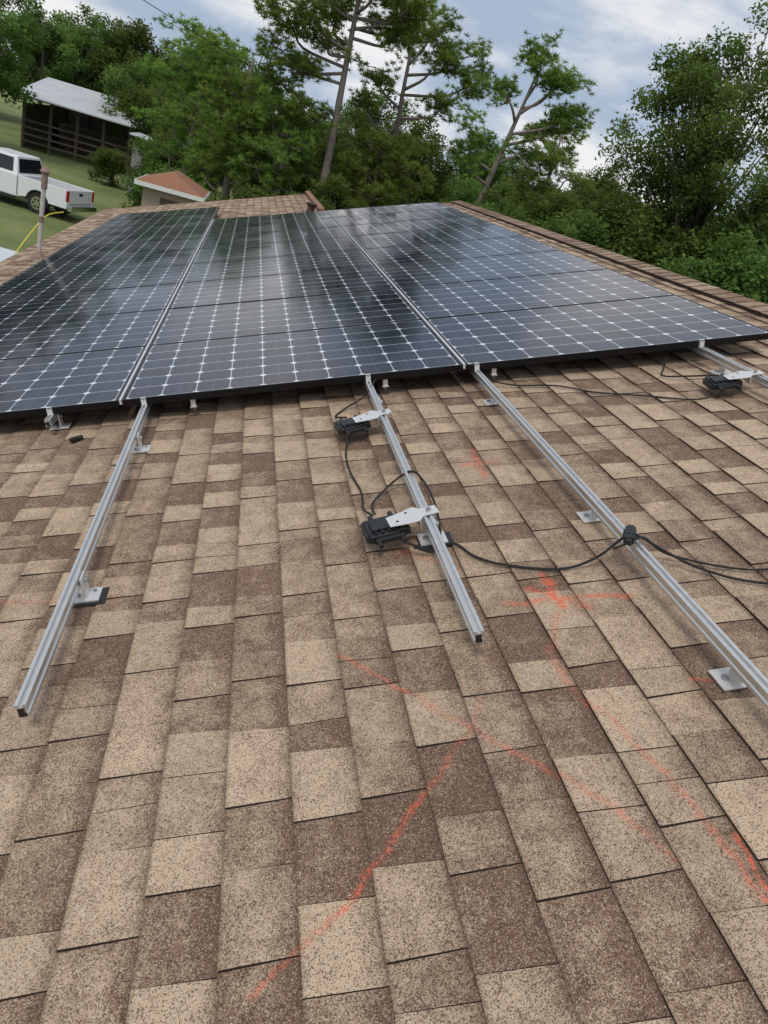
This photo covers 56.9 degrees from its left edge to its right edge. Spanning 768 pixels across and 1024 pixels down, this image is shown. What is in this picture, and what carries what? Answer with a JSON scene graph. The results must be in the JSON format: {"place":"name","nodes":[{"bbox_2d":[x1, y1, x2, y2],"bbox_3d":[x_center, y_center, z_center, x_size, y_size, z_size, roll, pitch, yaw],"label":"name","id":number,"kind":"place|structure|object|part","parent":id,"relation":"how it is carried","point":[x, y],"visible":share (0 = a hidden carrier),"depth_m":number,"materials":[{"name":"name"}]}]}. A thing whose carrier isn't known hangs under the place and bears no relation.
{"place":"outdoors","nodes":[
{"label":"outdoors","id":0,"kind":"place"},
{"bbox_2d":[0,247,18,261],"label":"concrete driveway","id":1,"kind":"structure","parent":0,"point":[5,253],"depth_m":20.05,"materials":[{"name":"white concrete"}]},
{"bbox_2d":[0,72,273,251],"bbox_3d":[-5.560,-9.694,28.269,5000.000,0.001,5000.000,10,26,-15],"label":"ground","id":2,"kind":"structure","parent":0,"point":[18,220],"depth_m":37.10,"materials":[{"name":"green plant"}]},
{"bbox_2d":[0,0,48,108],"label":"oak tree","id":3,"kind":"object","parent":2,"relation":"on","point":[18,24],"visible":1,"depth_m":39.24,"materials":[{"name":"green plant"}]},
{"bbox_2d":[0,147,96,213],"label":"pickup truck","id":4,"kind":"object","parent":2,"relation":"on","point":[20,174],"visible":0.87,"depth_m":26.37,"materials":[{"name":"white paint"}]},
{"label":"windows","id":5,"kind":"part","parent":4,"relation":"part of","materials":[{"name":"black glass"}]},
{"bbox_2d":[20,77,144,175],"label":"pole barn","id":6,"kind":"structure","parent":2,"relation":"on","point":[70,117],"depth_m":47.24,"materials":[{"name":"metal"}]},
{"bbox_2d":[87,145,134,186],"bbox_3d":[-15.291,-19.314,39.818,2.671,2.352,2.568,6,27,-22],"label":"bush","id":7,"kind":"object","parent":2,"relation":"on","point":[112,163],"visible":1,"depth_m":39.17,"materials":[{"name":"green plant"}]},
{"bbox_2d":[96,55,179,140],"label":"oak tree","id":8,"kind":"object","parent":2,"relation":"on","point":[124,77],"visible":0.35,"depth_m":47.16,"materials":[{"name":"green plant"}]},
{"bbox_2d":[128,133,168,191],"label":"metal shed","id":9,"kind":"structure","parent":2,"relation":"on","point":[136,158],"depth_m":39.19,"materials":[{"name":"grey metal"}]},
{"bbox_2d":[112,82,194,141],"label":"oak tree","id":10,"kind":"object","parent":2,"relation":"on","point":[128,99],"visible":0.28,"depth_m":42.11,"materials":[{"name":"green plant"}]},
{"bbox_2d":[127,132,196,183],"bbox_3d":[-11.680,-18.401,38.752,4.280,3.920,4.452,-5,33,-40],"label":"bush","id":11,"kind":"object","parent":2,"relation":"on","point":[144,165],"visible":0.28,"depth_m":37.56,"materials":[{"name":"green plant"}]},
{"bbox_2d":[119,162,211,207],"bbox_3d":[-9.389,-13.283,30.322,3.562,3.136,3.424,2,29,-30],"label":"bush","id":12,"kind":"object","parent":2,"relation":"on","point":[137,191],"visible":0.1,"depth_m":29.67,"materials":[{"name":"green plant"}]},
{"bbox_2d":[134,171,209,205],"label":"garden shed","id":13,"kind":"structure","parent":2,"relation":"on","point":[174,187],"depth_m":24.61,"materials":[{"name":"beige"}]},
{"bbox_2d":[159,198,177,204],"bbox_3d":[-7.741,-10.022,25.102,0.600,1.950,0.027,10,26,-15],"label":"door","id":14,"kind":"structure","parent":13,"relation":"in","point":[163,201],"depth_m":24.70,"materials":[{"name":"grey"}]},
{"bbox_2d":[131,11,255,190],"bbox_3d":[-9.649,-19.408,35.037,5.644,9.033,6.073,10,26,-15],"label":"pine tree","id":15,"kind":"object","parent":2,"relation":"on","point":[194,62],"visible":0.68,"depth_m":34.16,"materials":[{"name":"green plant"}]},
{"bbox_2d":[168,104,250,195],"bbox_3d":[-8.996,-18.809,37.910,5.176,6.140,5.950,9,26,-17],"label":"oak tree","id":16,"kind":"object","parent":2,"relation":"on","point":[182,137],"visible":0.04,"depth_m":37.48,"materials":[{"name":"green plant"}]},
{"bbox_2d":[160,28,303,197],"bbox_3d":[-6.907,-16.750,32.163,6.475,8.295,6.136,10,26,-15],"label":"pine tree","id":17,"kind":"object","parent":2,"relation":"on","point":[218,137],"visible":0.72,"depth_m":30.98,"materials":[{"name":"green plant"}]},
{"bbox_2d":[206,180,283,200],"bbox_3d":[-5.979,-12.366,30.229,3.852,3.528,4.007,34,30,33],"label":"bush","id":18,"kind":"object","parent":2,"relation":"on","point":[251,193],"visible":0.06,"depth_m":29.16,"materials":[{"name":"green plant"}]},
{"bbox_2d":[217,63,344,197],"bbox_3d":[-4.587,-15.799,32.313,5.953,7.753,5.882,-6,33,-40],"label":"oak tree","id":19,"kind":"object","parent":2,"relation":"on","point":[265,145],"visible":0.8,"depth_m":31.01,"materials":[{"name":"green plant"}]},
{"bbox_2d":[248,110,320,194],"bbox_3d":[-5.391,-17.607,36.829,4.501,6.862,5.439,14,25,-7],"label":"oak tree","id":20,"kind":"object","parent":2,"relation":"on","point":[289,159],"depth_m":35.64,"materials":[{"name":"green plant"}]},
{"bbox_2d":[285,132,369,199],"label":"oak tree","id":21,"kind":"object","parent":2,"relation":"on","point":[320,154],"visible":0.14,"depth_m":35.10,"materials":[{"name":"green plant"}]},
{"bbox_2d":[308,172,370,210],"bbox_3d":[-2.067,-10.979,27.984,3.163,4.458,2.999,33,29,31],"label":"bush","id":22,"kind":"object","parent":2,"relation":"on","point":[329,200],"visible":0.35,"depth_m":27.03,"materials":[{"name":"green plant"}]},
{"bbox_2d":[251,0,451,187],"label":"pine tree","id":23,"kind":"object","parent":2,"relation":"on","point":[414,13],"visible":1,"depth_m":29.11,"materials":[{"name":"green plant"}]},
{"bbox_2d":[0,0,727,238],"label":"distant trees","id":24,"kind":"object","parent":2,"relation":"on","point":[73,53],"visible":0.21,"depth_m":55.22,"materials":[{"name":"green plant"}]},
{"bbox_2d":[331,120,438,207],"bbox_3d":[-0.440,-14.682,33.669,5.347,6.910,6.111,10,26,-15],"label":"oak tree","id":25,"kind":"object","parent":2,"relation":"on","point":[391,152],"visible":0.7,"depth_m":32.01,"materials":[{"name":"green plant"}]},
{"bbox_2d":[348,5,507,169],"bbox_3d":[1.343,-17.588,34.613,7.783,12.146,3.883,10,26,-15],"label":"pine tree","id":26,"kind":"object","parent":2,"relation":"on","point":[452,58],"visible":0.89,"depth_m":32.82,"materials":[{"name":"green plant"}]},
{"bbox_2d":[467,185,537,222],"bbox_3d":[4.791,-12.236,33.297,4.501,5.904,5.439,17,25,0],"label":"bush","id":27,"kind":"object","parent":2,"relation":"on","point":[490,196],"visible":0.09,"depth_m":32.51,"materials":[{"name":"green plant"}]},
{"bbox_2d":[474,199,531,222],"bbox_3d":[3.350,-9.379,27.183,5.119,5.266,4.236,3,28,-27],"label":"bush","id":28,"kind":"object","parent":2,"relation":"on","point":[520,214],"visible":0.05,"depth_m":26.74,"materials":[{"name":"green plant"}]},
{"bbox_2d":[446,25,600,205],"bbox_3d":[5.883,-16.081,33.871,6.956,12.577,3.360,10,26,-15],"label":"pine tree","id":29,"kind":"object","parent":2,"relation":"on","point":[564,121],"visible":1,"depth_m":32.44,"materials":[{"name":"green plant"}]},
{"bbox_2d":[491,117,598,211],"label":"pine tree","id":30,"kind":"object","parent":2,"relation":"on","point":[553,158],"visible":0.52,"depth_m":41.17,"materials":[{"name":"green plant"}]},
{"bbox_2d":[517,189,589,237],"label":"oak tree","id":31,"kind":"object","parent":2,"relation":"on","point":[543,209],"visible":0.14,"depth_m":32.99,"materials":[{"name":"green plant"}]},
{"bbox_2d":[530,209,615,247],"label":"oak tree","id":32,"kind":"object","parent":2,"relation":"on","point":[585,231],"visible":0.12,"depth_m":24.10,"materials":[{"name":"green plant"}]},
{"bbox_2d":[547,186,761,268],"bbox_3d":[9.270,-8.307,26.802,7.003,6.980,8.050,11,25,-13],"label":"bush","id":33,"kind":"object","parent":2,"relation":"on","point":[630,252],"visible":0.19,"depth_m":24.47,"materials":[{"name":"green plant"}]},
{"bbox_2d":[592,0,767,267],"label":"oak tree","id":34,"kind":"object","parent":2,"relation":"on","point":[697,79],"visible":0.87,"depth_m":23.88,"materials":[{"name":"green plant"}]},
{"bbox_2d":[655,227,767,303],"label":"bush","id":35,"kind":"object","parent":2,"relation":"on","point":[734,248],"visible":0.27,"depth_m":20.87,"materials":[{"name":"green plant"}]},
{"bbox_2d":[655,195,767,263],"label":"bush","id":36,"kind":"object","parent":2,"relation":"on","point":[746,224],"visible":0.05,"depth_m":24.05,"materials":[{"name":"green plant"}]},
{"bbox_2d":[697,243,767,303],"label":"oak tree","id":37,"kind":"object","parent":2,"relation":"on","point":[759,266],"visible":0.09,"depth_m":19.57,"materials":[{"name":"green plant"}]},
{"bbox_2d":[58,195,317,233],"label":"roof","id":38,"kind":"structure","parent":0,"point":[248,207],"depth_m":13.73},
{"bbox_2d":[143,0,333,116],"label":"power line","id":39,"kind":"object","parent":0,"point":[232,55],"visible":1,"depth_m":26.05,"materials":[{"name":"rubber"}]},
{"bbox_2d":[2,0,767,227],"label":"sky","id":40,"kind":"structure","parent":0,"point":[613,43],"materials":[{"name":"white"}]},
{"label":"walls","id":41,"kind":"object","parent":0,"visible":0},
{"bbox_2d":[5,191,450,259],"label":"fascia and deck","id":42,"kind":"structure","parent":41,"relation":"on","point":[312,198],"depth_m":14.10,"materials":[{"name":"brown wood"}]},
{"bbox_2d":[22,167,49,260],"bbox_3d":[-4.240,-3.661,8.768,0.304,1.140,0.320,10,26,-15],"label":"vent pipe","id":43,"kind":"object","parent":42,"relation":"on","point":[37,254],"visible":0.85,"depth_m":8.76,"materials":[{"name":"metal"}]},
{"bbox_2d":[119,219,213,404],"bbox_3d":[-1.944,-2.485,7.125,0.020,0.028,8.330,10,26,-15],"label":"panel joint strip","id":44,"kind":"object","parent":42,"relation":"attached to","point":[141,359],"visible":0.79,"depth_m":4.63,"materials":[{"name":"metal"}]},
{"bbox_2d":[0,203,767,1023],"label":"roof shingles","id":45,"kind":"object","parent":42,"relation":"on","point":[370,785],"visible":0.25,"depth_m":1.71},
{"bbox_2d":[15,211,63,253],"bbox_3d":[-5.014,-4.143,10.381,0.025,0.348,2.502,10,26,-15],"label":"yellow rope","id":46,"kind":"object","parent":45,"relation":"on","point":[34,228],"visible":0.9,"depth_m":9.97,"materials":[{"name":"fabric"}]},
{"bbox_2d":[44,407,71,429],"bbox_3d":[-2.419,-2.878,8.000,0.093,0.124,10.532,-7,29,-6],"label":"mounting bracket","id":47,"kind":"object","parent":45,"relation":"on","point":[50,419],"visible":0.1,"depth_m":3.50,"materials":[{"name":"metal"}]},
{"bbox_2d":[69,435,83,442],"bbox_3d":[-1.467,-0.350,3.380,0.062,0.021,0.024,-27,36,-36],"label":"plastic connector","id":48,"kind":"object","parent":45,"relation":"on","point":[75,439],"visible":1,"depth_m":3.37,"materials":[{"name":"black plastic"}]},
{"bbox_2d":[13,397,151,717],"bbox_3d":[-1.653,-1.978,6.268,0.118,0.125,10.526,-7,29,-6],"label":"mounting rail","id":49,"kind":"object","parent":45,"relation":"on","point":[73,594],"visible":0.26,"depth_m":2.18,"materials":[{"name":"metal"}]},
{"bbox_2d":[210,211,332,226],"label":"solar panel","id":50,"kind":"object","parent":49,"relation":"attached to","point":[270,218],"visible":0.81,"depth_m":10.38,"materials":[{"name":"black glass"}]},
{"bbox_2d":[205,218,339,236],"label":"solar panel","id":51,"kind":"object","parent":49,"relation":"attached to","point":[270,226],"visible":0.84,"depth_m":9.46,"materials":[{"name":"black glass"}]},
{"bbox_2d":[199,226,348,248],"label":"solar panel","id":52,"kind":"object","parent":49,"relation":"attached to","point":[268,237],"visible":0.82,"depth_m":8.56,"materials":[{"name":"black glass"}]},
{"bbox_2d":[191,236,359,263],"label":"solar panel","id":53,"kind":"object","parent":49,"relation":"attached to","point":[262,250],"visible":0.82,"depth_m":7.64,"materials":[{"name":"black glass"}]},
{"bbox_2d":[169,266,394,308],"bbox_3d":[-0.843,-1.858,5.864,1.722,0.035,1.032,-7,29,-6],"label":"solar panel","id":54,"kind":"object","parent":49,"relation":"attached to","point":[261,288],"visible":0.84,"depth_m":5.80,"materials":[{"name":"black glass"}]},
{"bbox_2d":[151,288,421,344],"bbox_3d":[-0.682,-1.369,4.956,1.722,0.036,1.032,-7,29,-6],"label":"solar panel","id":55,"kind":"object","parent":49,"relation":"attached to","point":[209,322],"visible":0.82,"depth_m":4.89,"materials":[{"name":"black glass"}]},
{"bbox_2d":[122,319,462,406],"bbox_3d":[-0.520,-0.883,4.046,1.722,0.035,1.032,-7,29,-6],"label":"solar panel","id":56,"kind":"object","parent":49,"relation":"attached to","point":[190,370],"visible":1,"depth_m":3.91,"materials":[{"name":"black glass"}]},
{"bbox_2d":[190,399,197,409],"bbox_3d":[-0.961,-0.544,3.577,0.040,0.062,0.045,10,26,-15],"label":"bonding clamp","id":57,"kind":"object","parent":56,"relation":"attached to","point":[194,405],"visible":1,"depth_m":3.56,"materials":[{"name":"metal"}]},
{"bbox_2d":[381,379,388,389],"bbox_3d":[0.006,-0.665,3.684,0.040,0.062,0.045,10,26,-15],"label":"bonding clamp","id":58,"kind":"object","parent":56,"relation":"attached to","point":[385,385],"visible":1,"depth_m":3.67,"materials":[{"name":"metal"}]},
{"bbox_2d":[327,210,465,368],"bbox_3d":[-0.226,-2.701,7.315,0.020,0.028,8.330,10,26,-15],"label":"panel joint strip","id":59,"kind":"object","parent":56,"relation":"attached to","point":[433,329],"visible":0.71,"depth_m":4.87,"materials":[{"name":"metal"}]},
{"bbox_2d":[306,202,317,211],"bbox_3d":[-1.234,-5.111,11.970,0.200,0.220,0.200,10,26,-15],"label":"roof vent","id":60,"kind":"object","parent":45,"relation":"on","point":[312,206],"visible":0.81,"depth_m":11.91,"materials":[{"name":"metal"}]},
{"bbox_2d":[335,379,375,417],"bbox_3d":[-0.128,-0.590,3.578,0.095,0.173,0.648,20,25,7],"label":"jumper cable","id":61,"kind":"object","parent":45,"relation":"on","point":[339,412],"visible":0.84,"depth_m":3.56,"materials":[{"name":"rubber"}]},
{"bbox_2d":[345,436,372,515],"bbox_3d":[-0.109,-0.146,2.808,0.026,0.067,0.783,10,26,-16],"label":"jumper cable","id":62,"kind":"object","parent":45,"relation":"on","point":[360,490],"visible":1,"depth_m":2.81,"materials":[{"name":"rubber"}]},
{"bbox_2d":[371,470,440,552],"bbox_3d":[0.073,-0.018,2.495,0.221,0.141,0.511,10,26,-15],"label":"jumper cable","id":63,"kind":"object","parent":45,"relation":"on","point":[429,491],"visible":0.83,"depth_m":2.55,"materials":[{"name":"rubber"}]},
{"bbox_2d":[364,374,483,643],"bbox_3d":[-0.549,-2.123,6.401,0.118,0.125,10.502,-7,29,-6],"label":"mounting rail","id":64,"kind":"object","parent":45,"relation":"on","point":[434,538],"visible":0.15,"depth_m":2.32,"materials":[{"name":"metal"}]},
{"bbox_2d":[182,249,374,282],"bbox_3d":[-1.005,-2.345,6.774,1.722,0.038,1.032,-7,29,-6],"label":"solar panel","id":65,"kind":"object","parent":64,"relation":"attached to","point":[242,268],"visible":0.82,"depth_m":6.72,"materials":[{"name":"black glass"}]},
{"bbox_2d":[334,409,391,436],"bbox_3d":[-0.092,-0.415,3.208,0.260,0.048,0.200,-15,30,-11],"label":"microinverter","id":66,"kind":"object","parent":64,"relation":"attached to","point":[348,427],"visible":1,"depth_m":3.18,"materials":[{"name":"black plastic"}]},
{"bbox_2d":[360,505,438,548],"bbox_3d":[0.057,0.034,2.371,0.260,0.048,0.200,-14,30,-9],"label":"microinverter","id":67,"kind":"object","parent":64,"relation":"attached to","point":[389,527],"visible":1,"depth_m":2.35,"materials":[{"name":"black plastic"}]},
{"bbox_2d":[403,534,767,584],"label":"trunk cable","id":68,"kind":"object","parent":45,"relation":"on","point":[603,553],"visible":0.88,"depth_m":2.18,"materials":[{"name":"rubber"}]},
{"bbox_2d":[622,525,636,545],"bbox_3d":[0.741,0.069,2.138,0.038,0.028,0.100,8,31,20],"label":"cable connector","id":69,"kind":"object","parent":68,"relation":"attached to","point":[629,534],"visible":1,"depth_m":2.12,"materials":[{"name":"black plastic"}]},
{"bbox_2d":[488,378,720,399],"bbox_3d":[0.973,-0.689,3.579,1.319,0.346,0.215,28,27,22],"label":"trunk cable","id":70,"kind":"object","parent":45,"relation":"on","point":[608,393],"visible":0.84,"depth_m":3.51,"materials":[{"name":"rubber"}]},
{"bbox_2d":[469,362,767,709],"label":"mounting rail","id":71,"kind":"object","parent":45,"relation":"on","point":[742,670],"visible":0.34,"depth_m":2.01,"materials":[{"name":"metal"}]},
{"bbox_2d":[351,224,523,248],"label":"solar panel","id":72,"kind":"object","parent":71,"relation":"attached to","point":[428,236],"visible":0.73,"depth_m":7.83,"materials":[{"name":"black glass"}]},
{"bbox_2d":[363,236,559,265],"bbox_3d":[0.713,-2.560,6.963,1.722,0.035,1.032,-7,29,-6],"label":"solar panel","id":73,"kind":"object","parent":71,"relation":"attached to","point":[449,250],"visible":0.73,"depth_m":6.92,"materials":[{"name":"black glass"}]},
{"bbox_2d":[398,269,674,318],"bbox_3d":[1.036,-1.586,5.145,1.722,0.036,1.032,-7,29,-6],"label":"solar panel","id":74,"kind":"object","parent":71,"relation":"attached to","point":[503,294],"visible":0.71,"depth_m":5.08,"materials":[{"name":"black glass"}]},
{"bbox_2d":[426,295,767,370],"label":"solar panel","id":75,"kind":"object","parent":71,"relation":"attached to","point":[557,334],"visible":0.88,"depth_m":4.10,"materials":[{"name":"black glass"}]},
{"bbox_2d":[489,368,497,378],"bbox_3d":[0.578,-0.737,3.747,0.040,0.062,0.045,10,26,-15],"label":"bonding clamp","id":76,"kind":"object","parent":75,"relation":"attached to","point":[493,373],"visible":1,"depth_m":3.73,"materials":[{"name":"metal"}]},
{"bbox_2d":[660,350,717,376],"bbox_3d":[1.532,-0.759,3.724,0.165,0.109,0.485,10,26,-15],"label":"jumper cable","id":77,"kind":"object","parent":45,"relation":"on","point":[661,374],"visible":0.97,"depth_m":3.64,"materials":[{"name":"rubber"}]},
{"bbox_2d":[613,536,767,570],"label":"trunk cable","id":78,"kind":"object","parent":45,"relation":"on","point":[710,564],"visible":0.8,"depth_m":2.14,"materials":[{"name":"rubber"}]},
{"bbox_2d":[687,339,767,388],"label":"mounting rail","id":79,"kind":"object","parent":45,"relation":"on","point":[723,362],"visible":0.16,"depth_m":3.66,"materials":[{"name":"metal"}]},
{"bbox_2d":[328,202,451,216],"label":"solar panel","id":80,"kind":"object","parent":79,"relation":"attached to","point":[385,209],"visible":0.71,"depth_m":10.58,"materials":[{"name":"black glass"}]},
{"bbox_2d":[334,208,471,225],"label":"solar panel","id":81,"kind":"object","parent":79,"relation":"attached to","point":[395,217],"visible":0.71,"depth_m":9.66,"materials":[{"name":"black glass"}]},
{"bbox_2d":[343,216,492,235],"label":"solar panel","id":82,"kind":"object","parent":79,"relation":"attached to","point":[406,226],"visible":0.71,"depth_m":8.74,"materials":[{"name":"black glass"}]},
{"bbox_2d":[378,250,608,287],"bbox_3d":[0.875,-2.074,6.054,1.722,0.035,1.032,-7,29,-6],"label":"solar panel","id":83,"kind":"object","parent":79,"relation":"attached to","point":[472,269],"visible":0.73,"depth_m":6.00,"materials":[{"name":"black glass"}]},
{"bbox_2d":[702,370,763,391],"bbox_3d":[1.686,-0.642,3.411,0.260,0.048,0.200,-7,29,3],"label":"microinverter","id":84,"kind":"object","parent":79,"relation":"attached to","point":[722,382],"visible":1,"depth_m":3.39,"materials":[{"name":"black plastic"}]},
{"bbox_2d":[451,201,767,318],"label":"ridge cap","id":85,"kind":"object","parent":42,"relation":"on","point":[753,306],"visible":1,"depth_m":6.14,"materials":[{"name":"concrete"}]},
{"bbox_3d":[-3.475,-2.716,7.830,0.093,0.124,10.652,-7,29,-6],"label":"mounting rail","id":86,"kind":"object","parent":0,"visible":0},
{"bbox_2d":[0,346,145,419],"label":"solar panel","id":87,"kind":"object","parent":86,"relation":"attached to","point":[68,383],"visible":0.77,"depth_m":3.83,"materials":[{"name":"black glass"}]},
{"bbox_2d":[0,309,165,359],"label":"solar panel","id":88,"kind":"object","parent":86,"relation":"attached to","point":[73,335],"visible":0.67,"depth_m":4.77,"materials":[{"name":"black glass"}]},
{"bbox_2d":[0,283,178,323],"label":"solar panel","id":89,"kind":"object","parent":86,"relation":"attached to","point":[82,304],"visible":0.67,"depth_m":5.66,"materials":[{"name":"black glass"}]},
{"bbox_2d":[0,264,188,298],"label":"solar panel","id":90,"kind":"object","parent":86,"relation":"attached to","point":[83,282],"visible":0.76,"depth_m":6.55,"materials":[{"name":"black glass"}]},
{"bbox_2d":[11,249,196,278],"bbox_3d":[-2.885,-2.616,7.493,1.722,0.036,1.032,-7,29,-6],"label":"solar panel","id":91,"kind":"object","parent":86,"relation":"attached to","point":[105,263],"visible":0.73,"depth_m":7.45,"materials":[{"name":"black glass"}]},
{"bbox_2d":[40,237,202,261],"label":"solar panel","id":92,"kind":"object","parent":86,"relation":"attached to","point":[122,249],"visible":0.73,"depth_m":8.37,"materials":[{"name":"black glass"}]},
{"bbox_2d":[63,227,207,247],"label":"solar panel","id":93,"kind":"object","parent":86,"relation":"attached to","point":[138,237],"visible":0.74,"depth_m":9.27,"materials":[{"name":"black glass"}]},
{"bbox_2d":[82,219,212,236],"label":"solar panel","id":94,"kind":"object","parent":86,"relation":"attached to","point":[151,227],"visible":0.71,"depth_m":10.20,"materials":[{"name":"black glass"}]},
{"bbox_2d":[97,213,215,227],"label":"solar panel","id":95,"kind":"object","parent":86,"relation":"attached to","point":[157,220],"visible":0.84,"depth_m":11.11,"materials":[{"name":"black glass"}]},
{"bbox_2d":[109,207,218,220],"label":"solar panel","id":96,"kind":"object","parent":86,"relation":"attached to","point":[167,213],"visible":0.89,"depth_m":12.00,"materials":[{"name":"black glass"}]}
]}

